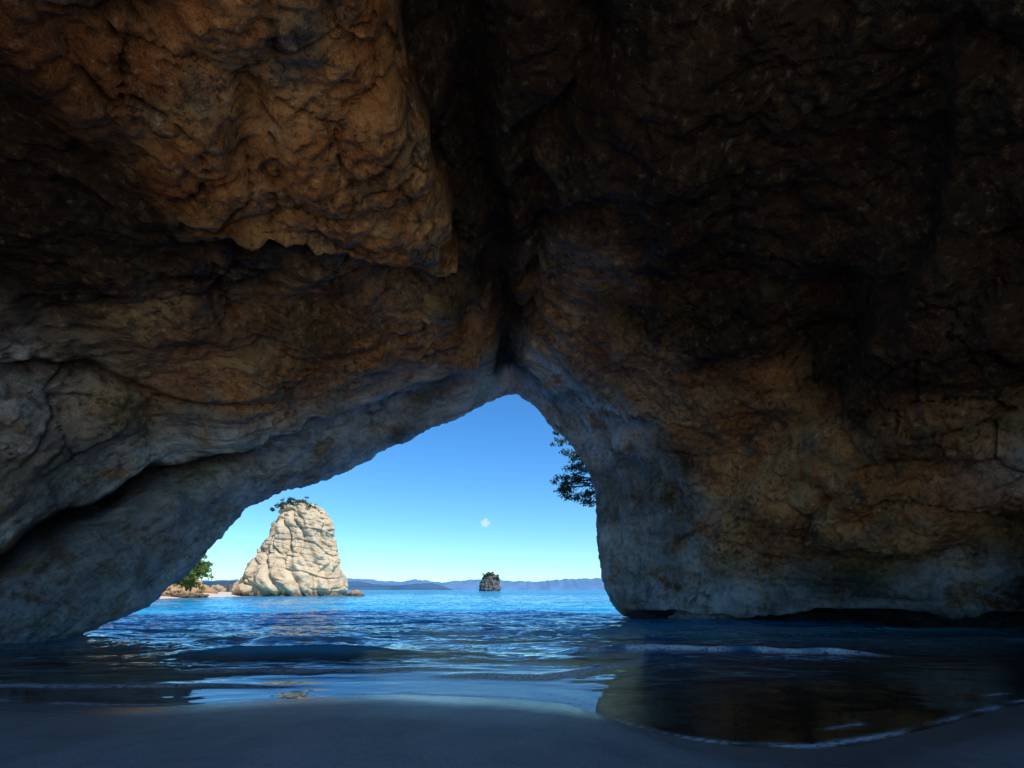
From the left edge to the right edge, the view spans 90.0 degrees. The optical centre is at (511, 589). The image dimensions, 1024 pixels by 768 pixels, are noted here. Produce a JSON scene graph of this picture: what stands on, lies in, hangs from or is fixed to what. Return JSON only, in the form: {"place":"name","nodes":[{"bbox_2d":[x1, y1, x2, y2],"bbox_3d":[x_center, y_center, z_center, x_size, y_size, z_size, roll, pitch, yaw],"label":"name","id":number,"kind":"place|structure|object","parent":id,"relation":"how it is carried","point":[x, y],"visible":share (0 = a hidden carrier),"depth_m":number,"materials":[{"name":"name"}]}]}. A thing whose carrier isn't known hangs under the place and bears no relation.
{"place":"outdoors","nodes":[
{"label":"outdoors","id":0,"kind":"place"},
{"bbox_2d":[172,576,217,593],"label":"headland cliff","id":1,"kind":"structure","parent":0,"point":[208,589],"depth_m":123.73,"materials":[{"name":"beige stone"}]},
{"bbox_2d":[173,575,204,590],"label":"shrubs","id":2,"kind":"object","parent":1,"relation":"on","point":[189,586],"visible":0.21,"depth_m":106.01,"materials":[{"name":"green plant"}]},
{"bbox_2d":[202,581,236,586],"bbox_3d":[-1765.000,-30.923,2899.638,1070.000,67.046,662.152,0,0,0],"label":"distant hills","id":3,"kind":"structure","parent":0,"point":[211,583],"depth_m":2879.90,"materials":[{"name":"blue"}]},
{"bbox_2d":[198,394,600,582],"label":"sky","id":4,"kind":"structure","parent":0,"point":[469,496],"materials":[{"name":"blue"}]},
{"bbox_2d":[347,581,452,589],"bbox_3d":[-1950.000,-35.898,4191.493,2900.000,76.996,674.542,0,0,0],"label":"distant hills","id":5,"kind":"structure","parent":0,"point":[355,585],"depth_m":4096.70,"materials":[{"name":"blue"}]},
{"bbox_2d":[201,578,604,589],"bbox_3d":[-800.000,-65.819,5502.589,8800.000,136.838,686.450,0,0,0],"label":"distant hills","id":6,"kind":"structure","parent":0,"point":[579,584],"depth_m":5405.98,"materials":[{"name":"blue"}]},
{"bbox_2d":[0,592,1023,767],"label":"beach sand","id":7,"kind":"structure","parent":0,"point":[366,714],"depth_m":6.80,"materials":[{"name":"beige sand"}]},
{"bbox_2d":[162,588,186,596],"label":"shore rock","id":8,"kind":"object","parent":7,"relation":"on","point":[172,592],"visible":0.38,"depth_m":99.30,"materials":[{"name":"beige stone"}]},
{"bbox_2d":[166,584,182,590],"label":"shore rock","id":9,"kind":"object","parent":7,"relation":"on","point":[169,588],"visible":0.06,"depth_m":103.92,"materials":[{"name":"beige stone"}]},
{"bbox_2d":[177,591,197,597],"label":"shore rock","id":10,"kind":"object","parent":7,"relation":"on","point":[187,594],"visible":0.7,"depth_m":99.14,"materials":[{"name":"beige stone"}]},
{"bbox_2d":[177,561,213,590],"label":"coastal tree","id":11,"kind":"object","parent":7,"relation":"on","point":[187,578],"visible":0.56,"depth_m":106.29,"materials":[{"name":"green plant"}]},
{"bbox_2d":[185,554,211,590],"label":"coastal tree","id":12,"kind":"object","parent":7,"relation":"on","point":[200,565],"visible":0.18,"depth_m":108.05,"materials":[{"name":"green plant"}]},
{"bbox_2d":[196,593,208,597],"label":"shore rock","id":13,"kind":"object","parent":7,"relation":"on","point":[200,595],"visible":0.67,"depth_m":100.53,"materials":[{"name":"beige stone"}]},
{"bbox_2d":[211,584,225,591],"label":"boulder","id":14,"kind":"object","parent":7,"relation":"on","point":[218,588],"visible":0.42,"depth_m":203.08,"materials":[{"name":"beige stone"}]},
{"bbox_2d":[0,590,1023,747],"bbox_3d":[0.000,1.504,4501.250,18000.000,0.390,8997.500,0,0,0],"label":"sea water","id":15,"kind":"structure","parent":0,"point":[396,617],"depth_m":19.36,"materials":[{"name":"blue liquid"}]},
{"bbox_2d":[224,582,233,591],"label":"islet","id":16,"kind":"object","parent":15,"relation":"in","point":[228,586],"visible":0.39,"depth_m":204.60,"materials":[{"name":"grey stone"}]},
{"bbox_2d":[231,503,348,595],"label":"sea stack","id":17,"kind":"object","parent":15,"relation":"in","point":[297,553],"visible":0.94,"depth_m":125.73,"materials":[{"name":"stone"}]},
{"bbox_2d":[270,496,321,513],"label":"cliff shrubs","id":18,"kind":"object","parent":17,"relation":"on","point":[282,504],"visible":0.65,"depth_m":129.16,"materials":[{"name":"green plant"}]},
{"bbox_2d":[346,590,364,595],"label":"boulder","id":19,"kind":"object","parent":15,"relation":"in","point":[355,593],"visible":0.48,"depth_m":126.99,"materials":[{"name":"beige stone"}]},
{"bbox_2d":[479,573,500,590],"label":"rocky islet","id":20,"kind":"object","parent":15,"relation":"in","point":[488,583],"visible":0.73,"depth_m":690.34,"materials":[{"name":"grey stone"}]},
{"bbox_2d":[482,572,498,579],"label":"islet shrubs","id":21,"kind":"object","parent":20,"relation":"on","point":[487,574],"visible":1,"depth_m":691.99,"materials":[{"name":"green plant"}]},
{"bbox_2d":[0,0,1023,650],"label":"sea cave arch","id":22,"kind":"structure","parent":15,"relation":"in","point":[724,298],"depth_m":14.81,"materials":[{"name":"brown stone"}]},
{"bbox_2d":[550,431,570,446],"bbox_3d":[3.904,-9.540,31.125,3.266,1.862,1.046,0,0,0],"label":"pohutukawa tree","id":23,"kind":"object","parent":22,"relation":"attached to","point":[561,442],"visible":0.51,"depth_m":30.96,"materials":[{"name":"green plant"}]},
{"bbox_2d":[549,448,595,507],"bbox_3d":[5.049,-6.895,31.302,5.553,3.827,2.590,0,0,0],"label":"pohutukawa tree","id":24,"kind":"object","parent":22,"relation":"on","point":[564,488],"visible":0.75,"depth_m":30.99,"materials":[{"name":"green plant"}]}
]}

